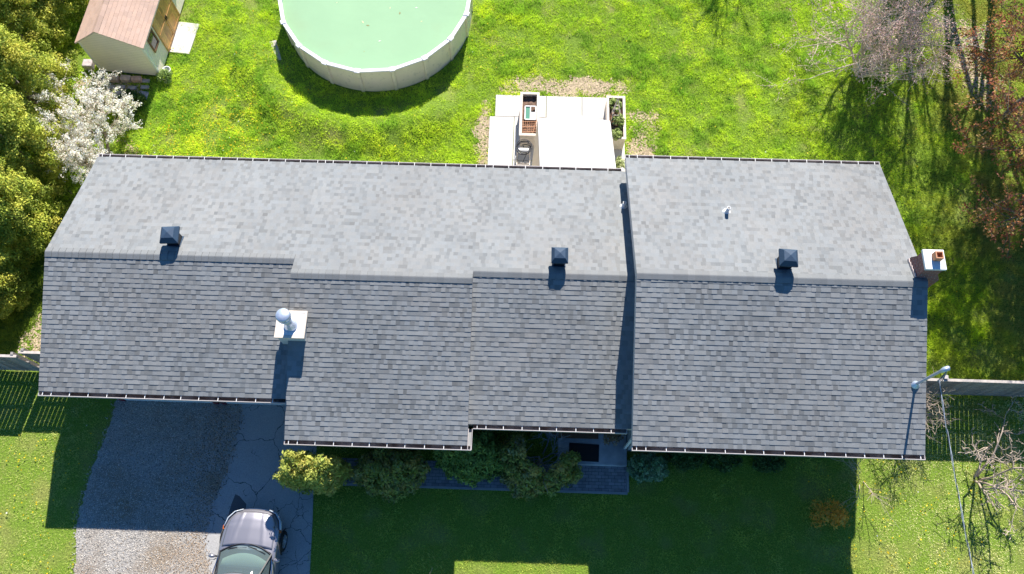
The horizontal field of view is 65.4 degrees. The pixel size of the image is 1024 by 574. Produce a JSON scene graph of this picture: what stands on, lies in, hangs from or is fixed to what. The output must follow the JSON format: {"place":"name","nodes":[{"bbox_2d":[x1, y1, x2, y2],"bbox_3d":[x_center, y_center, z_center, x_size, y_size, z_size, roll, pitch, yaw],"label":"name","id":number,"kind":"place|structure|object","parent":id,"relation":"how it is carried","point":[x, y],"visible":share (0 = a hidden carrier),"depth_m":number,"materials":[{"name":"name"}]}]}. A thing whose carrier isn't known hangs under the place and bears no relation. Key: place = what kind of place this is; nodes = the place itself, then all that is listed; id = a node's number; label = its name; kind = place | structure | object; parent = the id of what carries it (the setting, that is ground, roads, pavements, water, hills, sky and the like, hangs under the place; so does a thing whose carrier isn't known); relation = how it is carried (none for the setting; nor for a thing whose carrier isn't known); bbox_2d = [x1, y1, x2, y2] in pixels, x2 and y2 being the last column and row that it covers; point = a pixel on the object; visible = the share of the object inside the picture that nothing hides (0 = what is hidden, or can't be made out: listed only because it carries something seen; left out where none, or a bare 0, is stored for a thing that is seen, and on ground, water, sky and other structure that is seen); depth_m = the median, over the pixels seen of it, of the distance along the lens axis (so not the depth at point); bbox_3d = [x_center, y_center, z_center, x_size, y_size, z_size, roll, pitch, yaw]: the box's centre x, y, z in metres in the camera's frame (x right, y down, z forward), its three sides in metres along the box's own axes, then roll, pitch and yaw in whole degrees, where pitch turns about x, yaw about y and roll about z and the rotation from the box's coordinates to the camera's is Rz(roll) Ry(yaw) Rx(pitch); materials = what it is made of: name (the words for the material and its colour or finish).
{"place":"outdoors","nodes":[
{"label":"outdoors","id":0,"kind":"place"},
{"bbox_2d":[66,399,243,573],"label":"gravel driveway","id":1,"kind":"structure","parent":0,"point":[131,406],"depth_m":25.67,"materials":[{"name":"grey gravel"}]},
{"bbox_2d":[202,404,316,573],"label":"asphalt driveway","id":2,"kind":"structure","parent":0,"point":[255,465],"depth_m":25.65,"materials":[{"name":"grey asphalt"}]},
{"bbox_2d":[228,494,245,516],"bbox_3d":[-8.750,6.984,25.465,0.530,0.001,0.720,2,69,1],"label":"asphalt patch","id":3,"kind":"object","parent":2,"relation":"on","point":[238,503],"visible":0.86,"depth_m":25.47,"materials":[{"name":"black asphalt"}]},
{"bbox_2d":[208,508,287,573],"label":"parked car","id":4,"kind":"object","parent":2,"relation":"on","point":[253,541],"visible":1,"depth_m":24.33,"materials":[{"name":"paint"}]},
{"bbox_2d":[0,0,1023,573],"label":"lawn","id":5,"kind":"structure","parent":0,"point":[618,552],"depth_m":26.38,"materials":[{"name":"green plant"}]},
{"bbox_2d":[0,236,37,320],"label":"cedar tree","id":6,"kind":"object","parent":5,"relation":"on","point":[12,273],"visible":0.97,"depth_m":27.11,"materials":[{"name":"green plant"}]},
{"bbox_2d":[4,0,34,34],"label":"cedar tree","id":7,"kind":"object","parent":5,"relation":"on","point":[16,10],"visible":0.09,"depth_m":30.50,"materials":[{"name":"green plant"}]},
{"bbox_2d":[0,352,39,370],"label":"wooden fence","id":8,"kind":"object","parent":5,"relation":"on","point":[13,361],"visible":0.87,"depth_m":26.24,"materials":[{"name":"grey wood"}]},
{"bbox_2d":[18,348,39,362],"bbox_3d":[-14.763,2.379,26.273,1.960,1.830,0.170,2,69,1],"label":"wooden fence","id":9,"kind":"object","parent":5,"relation":"on","point":[34,355],"visible":0.16,"depth_m":25.59,"materials":[{"name":"grey wood"}]},
{"bbox_2d":[0,156,69,263],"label":"cedar tree","id":10,"kind":"object","parent":5,"relation":"on","point":[24,189],"visible":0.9,"depth_m":27.04,"materials":[{"name":"green plant"}]},
{"bbox_2d":[0,0,77,92],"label":"cedar tree","id":11,"kind":"object","parent":5,"relation":"on","point":[42,13],"visible":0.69,"depth_m":29.87,"materials":[{"name":"green plant"}]},
{"bbox_2d":[0,83,79,213],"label":"cedar tree","id":12,"kind":"object","parent":5,"relation":"on","point":[10,109],"visible":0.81,"depth_m":27.59,"materials":[{"name":"green plant"}]},
{"bbox_2d":[0,23,80,144],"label":"cedar tree","id":13,"kind":"object","parent":5,"relation":"on","point":[17,55],"visible":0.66,"depth_m":28.27,"materials":[{"name":"green plant"}]},
{"bbox_2d":[6,0,89,32],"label":"cedar tree","id":14,"kind":"object","parent":5,"relation":"on","point":[71,7],"visible":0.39,"depth_m":31.22,"materials":[{"name":"green plant"}]},
{"bbox_2d":[21,58,142,184],"bbox_3d":[-15.368,-5.913,28.717,4.088,3.397,6.252,-32,72,-12],"label":"blossom tree","id":15,"kind":"object","parent":5,"relation":"on","point":[70,147],"visible":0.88,"depth_m":28.50,"materials":[{"name":"white plant"}]},
{"bbox_2d":[82,59,94,69],"bbox_3d":[-16.638,-8.742,31.373,0.382,0.300,0.342,2,69,1],"label":"stone block","id":16,"kind":"object","parent":5,"relation":"on","point":[88,64],"depth_m":31.26,"materials":[{"name":"grey stone"}]},
{"bbox_2d":[74,0,183,74],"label":"garden shed","id":17,"kind":"structure","parent":5,"relation":"on","point":[131,36],"depth_m":29.99,"materials":[{"name":"beige wood"}]},
{"bbox_2d":[147,28,159,52],"bbox_3d":[-13.654,-9.371,30.358,0.045,0.750,0.560,5,69,2],"label":"window","id":18,"kind":"structure","parent":17,"relation":"in","point":[153,41],"depth_m":30.37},
{"bbox_2d":[152,6,174,51],"bbox_3d":[-13.543,-10.043,31.008,0.075,1.680,0.895,5,69,2],"label":"door","id":19,"kind":"structure","parent":17,"relation":"in","point":[163,29],"depth_m":31.02,"materials":[{"name":"brown wood"}]},
{"bbox_2d":[158,0,179,32],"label":"door","id":20,"kind":"structure","parent":17,"relation":"in","point":[167,7],"depth_m":31.49,"materials":[{"name":"brown wood"}]},
{"bbox_2d":[113,88,146,116],"bbox_3d":[-14.650,-7.126,30.572,1.149,0.747,1.197,39,74,14],"label":"leafy shrub","id":21,"kind":"object","parent":5,"relation":"on","point":[140,97],"visible":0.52,"depth_m":30.48,"materials":[{"name":"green plant"}]},
{"bbox_2d":[131,76,142,82],"bbox_3d":[-14.658,-8.108,31.174,0.385,0.220,0.232,2,69,1],"label":"stone block","id":22,"kind":"object","parent":5,"relation":"on","point":[136,79],"depth_m":31.09,"materials":[{"name":"grey stone"}]},
{"bbox_2d":[139,91,148,98],"bbox_3d":[-14.329,-7.455,31.003,0.380,0.070,0.340,7,69,3],"label":"stone block","id":23,"kind":"object","parent":5,"relation":"on","point":[145,93],"depth_m":30.99,"materials":[{"name":"grey stone"}]},
{"bbox_2d":[162,66,171,75],"bbox_3d":[-13.487,-8.426,31.248,0.340,0.290,0.340,2,69,1],"label":"plant pot","id":24,"kind":"object","parent":5,"relation":"on","point":[168,68],"visible":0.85,"depth_m":31.18,"materials":[{"name":"white ceramic"}]},
{"bbox_2d":[155,68,172,83],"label":"potted plant","id":25,"kind":"object","parent":24,"relation":"in","point":[162,73],"visible":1,"depth_m":30.99,"materials":[{"name":"green plant"}]},
{"bbox_2d":[169,22,198,54],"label":"shed ramp","id":26,"kind":"structure","parent":5,"relation":"on","point":[185,35],"depth_m":31.92,"materials":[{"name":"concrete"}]},
{"bbox_2d":[271,40,281,59],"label":"stone slab","id":27,"kind":"structure","parent":5,"relation":"on","point":[274,42],"depth_m":31.71,"materials":[{"name":"grey stone"}]},
{"bbox_2d":[272,448,352,496],"bbox_3d":[-6.044,5.628,24.328,2.305,3.233,1.303,2,69,1],"label":"evergreen shrub","id":28,"kind":"object","parent":5,"relation":"on","point":[301,471],"visible":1,"depth_m":23.53,"materials":[{"name":"green plant"}]},
{"bbox_2d":[278,0,472,91],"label":"swimming pool","id":29,"kind":"structure","parent":5,"relation":"on","point":[374,45],"depth_m":30.84,"materials":[{"name":"liquid"}]},
{"bbox_2d":[350,448,431,503],"bbox_3d":[-3.870,5.658,24.977,2.208,2.023,2.071,33,72,12],"label":"evergreen shrub","id":30,"kind":"object","parent":5,"relation":"on","point":[374,472],"visible":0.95,"depth_m":24.64,"materials":[{"name":"green plant"}]},
{"bbox_2d":[432,430,510,488],"bbox_3d":[-1.262,5.253,25.147,2.575,1.991,1.960,-23,71,-8],"label":"evergreen shrub","id":31,"kind":"object","parent":5,"relation":"on","point":[484,447],"visible":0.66,"depth_m":24.86,"materials":[{"name":"green plant"}]},
{"bbox_2d":[342,458,626,491],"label":"front walkway","id":32,"kind":"structure","parent":5,"relation":"on","point":[603,478],"depth_m":25.72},
{"bbox_2d":[343,467,628,494],"bbox_3d":[-1.282,6.108,25.802,10.100,0.082,0.868,2,69,1],"label":"walkway edging","id":33,"kind":"object","parent":5,"relation":"on","point":[506,489],"visible":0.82,"depth_m":25.62,"materials":[{"name":"concrete"}]},
{"bbox_2d":[38,154,949,466],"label":"house","id":34,"kind":"structure","parent":5,"relation":"on","point":[734,306],"depth_m":23.52,"materials":[{"name":"grey"}]},
{"bbox_2d":[118,399,218,403],"bbox_3d":[-11.409,3.423,25.621,3.260,2.300,0.090,2,69,1],"label":"garage door","id":35,"kind":"structure","parent":34,"relation":"in","point":[118,399],"depth_m":26.53,"materials":[{"name":"white paint"}]},
{"bbox_2d":[220,402,285,404],"bbox_3d":[-8.161,3.519,25.585,2.960,2.300,0.090,2,69,1],"label":"garage door","id":36,"kind":"structure","parent":34,"relation":"in","point":[223,403],"depth_m":26.50,"materials":[{"name":"white paint"}]},
{"bbox_2d":[569,443,598,461],"bbox_3d":[2.328,5.347,25.808,0.989,0.015,0.593,2,69,1],"label":"doormat","id":37,"kind":"object","parent":34,"relation":"on","point":[589,452],"visible":0.77,"depth_m":25.82,"materials":[{"name":"black rubber"}]},
{"bbox_2d":[938,380,973,573],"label":"overhead cable","id":38,"kind":"object","parent":34,"relation":"attached to","point":[955,478],"visible":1,"depth_m":20.32,"materials":[{"name":"black rubber"}]},
{"bbox_2d":[0,5,1021,573],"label":"dandelions","id":39,"kind":"object","parent":5,"relation":"on","point":[380,155],"visible":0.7,"depth_m":30.09,"materials":[{"name":"yellow plant"}]},
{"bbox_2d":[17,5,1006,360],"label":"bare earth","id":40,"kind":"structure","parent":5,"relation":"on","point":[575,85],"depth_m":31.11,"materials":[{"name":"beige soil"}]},
{"bbox_2d":[105,74,119,82],"bbox_3d":[-15.607,-8.155,31.191,0.500,0.220,0.240,5,69,2],"label":"stone block","id":41,"kind":"object","parent":40,"relation":"on","point":[115,78],"depth_m":31.11,"materials":[{"name":"grey stone"}]},
{"bbox_2d":[113,91,121,98],"bbox_3d":[-15.309,-7.475,31.010,0.391,0.070,0.353,2,69,1],"label":"stone block","id":42,"kind":"object","parent":40,"relation":"on","point":[118,93],"depth_m":30.99,"materials":[{"name":"grey stone"}]},
{"bbox_2d":[120,75,130,82],"bbox_3d":[-15.087,-8.140,31.185,0.405,0.220,0.250,2,69,1],"label":"stone block","id":43,"kind":"object","parent":40,"relation":"on","point":[125,78],"depth_m":31.09,"materials":[{"name":"grey stone"}]},
{"bbox_2d":[128,86,136,89],"bbox_3d":[-14.819,-7.769,31.123,0.343,0.070,0.179,2,69,1],"label":"stone block","id":44,"kind":"object","parent":40,"relation":"on","point":[132,87],"depth_m":31.09,"materials":[{"name":"grey stone"}]},
{"bbox_2d":[494,431,583,501],"bbox_3d":[0.826,5.455,25.047,2.725,2.052,2.354,-24,71,-9],"label":"evergreen shrub","id":45,"kind":"object","parent":5,"relation":"on","point":[566,472],"visible":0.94,"depth_m":24.81,"materials":[{"name":"green plant"}]},
{"bbox_2d":[510,432,569,491],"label":"bare branches","id":46,"kind":"object","parent":5,"relation":"on","point":[549,433],"visible":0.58,"depth_m":25.21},
{"bbox_2d":[615,156,624,168],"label":"leafy plant","id":47,"kind":"object","parent":5,"relation":"on","point":[619,163],"visible":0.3,"depth_m":29.35,"materials":[{"name":"green plant"}]},
{"bbox_2d":[626,452,669,484],"bbox_3d":[4.388,5.745,25.522,1.455,0.943,1.085,2,69,1],"label":"leafy shrub","id":48,"kind":"object","parent":5,"relation":"on","point":[638,464],"visible":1,"depth_m":25.43,"materials":[{"name":"green plant"}]},
{"bbox_2d":[663,452,708,472],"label":"leafy shrub","id":49,"kind":"object","parent":5,"relation":"on","point":[677,459],"visible":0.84,"depth_m":25.56,"materials":[{"name":"green plant"}]},
{"bbox_2d":[706,454,742,473],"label":"leafy shrub","id":50,"kind":"object","parent":5,"relation":"on","point":[726,461],"visible":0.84,"depth_m":25.58,"materials":[{"name":"green plant"}]},
{"bbox_2d":[752,455,785,473],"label":"leafy shrub","id":51,"kind":"object","parent":5,"relation":"on","point":[776,463],"visible":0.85,"depth_m":25.59,"materials":[{"name":"green plant"}]},
{"bbox_2d":[808,498,849,530],"bbox_3d":[10.020,7.125,25.047,1.320,0.841,1.006,2,69,1],"label":"orange shrub","id":52,"kind":"object","parent":5,"relation":"on","point":[834,516],"visible":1,"depth_m":24.98,"materials":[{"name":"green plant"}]},
{"bbox_2d":[831,458,899,528],"bbox_3d":[10.706,6.440,24.724,1.660,1.945,2.941,-26,71,-10],"label":"bare sapling","id":53,"kind":"object","parent":5,"relation":"on","point":[861,489],"visible":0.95,"depth_m":24.89,"materials":[{"name":"brown plant"}]},
{"bbox_2d":[756,0,989,108],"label":"budding tree","id":54,"kind":"object","parent":5,"relation":"on","point":[866,41],"visible":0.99,"depth_m":28.84,"materials":[{"name":"grey plant"}]},
{"bbox_2d":[906,367,960,460],"bbox_3d":[12.745,3.506,25.555,3.428,2.516,3.158,-37,73,-13],"label":"twiggy bush","id":55,"kind":"object","parent":5,"relation":"on","point":[936,409],"visible":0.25,"depth_m":25.39,"materials":[{"name":"brown plant"}]},
{"bbox_2d":[911,0,1023,117],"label":"red maple","id":56,"kind":"object","parent":5,"relation":"on","point":[999,57],"visible":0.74,"depth_m":28.19,"materials":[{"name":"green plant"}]},
{"bbox_2d":[926,375,1023,396],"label":"wooden fence","id":57,"kind":"object","parent":5,"relation":"on","point":[989,387],"visible":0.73,"depth_m":25.74,"materials":[{"name":"grey wood"}]},
{"bbox_2d":[947,0,1023,259],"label":"red maple","id":58,"kind":"object","parent":5,"relation":"on","point":[1019,150],"visible":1,"depth_m":25.75,"materials":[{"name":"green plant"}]},
{"bbox_2d":[958,395,1023,539],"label":"twisted tree","id":59,"kind":"object","parent":5,"relation":"on","point":[1006,484],"visible":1,"depth_m":24.72,"materials":[{"name":"brown plant"}]},
{"bbox_2d":[487,95,624,170],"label":"patio","id":60,"kind":"structure","parent":0,"point":[568,140],"depth_m":27.99,"materials":[{"name":"white concrete"}]},
{"bbox_2d":[515,139,532,165],"bbox_3d":[0.439,-4.683,29.484,0.638,0.806,1.364,2,69,1],"label":"barbecue grill","id":61,"kind":"object","parent":60,"relation":"on","point":[524,151],"visible":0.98,"depth_m":29.38,"materials":[{"name":"grey metal"}]},
{"bbox_2d":[519,92,539,145],"bbox_3d":[0.650,-6.322,30.119,0.730,0.800,1.900,2,69,1],"label":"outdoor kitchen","id":62,"kind":"object","parent":60,"relation":"on","point":[530,98],"visible":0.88,"depth_m":29.89,"materials":[{"name":"white wood"}]},
{"bbox_2d":[522,120,536,132],"bbox_3d":[0.649,-5.932,29.509,0.546,0.151,0.528,2,69,1],"label":"wire tray","id":63,"kind":"object","parent":62,"relation":"in","point":[529,126],"visible":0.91,"depth_m":29.53,"materials":[{"name":"metal"}]},
{"bbox_2d":[524,105,535,119],"bbox_3d":[0.688,-6.508,29.828,0.435,0.038,0.615,2,69,1],"label":"cold frame","id":64,"kind":"object","parent":62,"relation":"in","point":[530,115],"visible":1,"depth_m":29.81,"materials":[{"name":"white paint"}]},
{"bbox_2d":[605,95,625,149],"bbox_3d":[3.877,-6.180,30.066,0.710,0.800,1.880,2,69,1],"label":"planter box","id":65,"kind":"object","parent":60,"relation":"on","point":[618,144],"visible":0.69,"depth_m":29.83,"materials":[{"name":"white wood"}]},
{"bbox_2d":[609,97,621,112],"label":"leafy plant","id":66,"kind":"object","parent":65,"relation":"in","point":[612,101],"visible":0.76,"depth_m":29.82,"materials":[{"name":"green plant"}]},
{"bbox_2d":[610,98,620,123],"bbox_3d":[3.866,-6.473,29.493,0.448,0.814,0.676,2,69,1],"label":"plant obelisk","id":67,"kind":"object","parent":65,"relation":"on","point":[614,107],"visible":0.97,"depth_m":29.50,"materials":[{"name":"brown wood"}]},
{"bbox_2d":[612,128,621,140],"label":"leafy plant","id":68,"kind":"object","parent":65,"relation":"in","point":[617,133],"visible":0.95,"depth_m":29.32,"materials":[{"name":"green plant"}]},
{"bbox_2d":[612,113,624,128],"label":"leafy plant","id":69,"kind":"object","parent":65,"relation":"in","point":[619,118],"visible":0.99,"depth_m":29.55,"materials":[{"name":"green plant"}]},
{"bbox_3d":[3.258,4.881,25.879,0.280,0.215,0.273,2,69,1],"label":"plant pot","id":70,"kind":"object","parent":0,"visible":0},
{"bbox_2d":[602,434,624,445],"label":"potted plant","id":71,"kind":"object","parent":70,"relation":"in","point":[618,437],"visible":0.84,"depth_m":25.53,"materials":[{"name":"green plant"}]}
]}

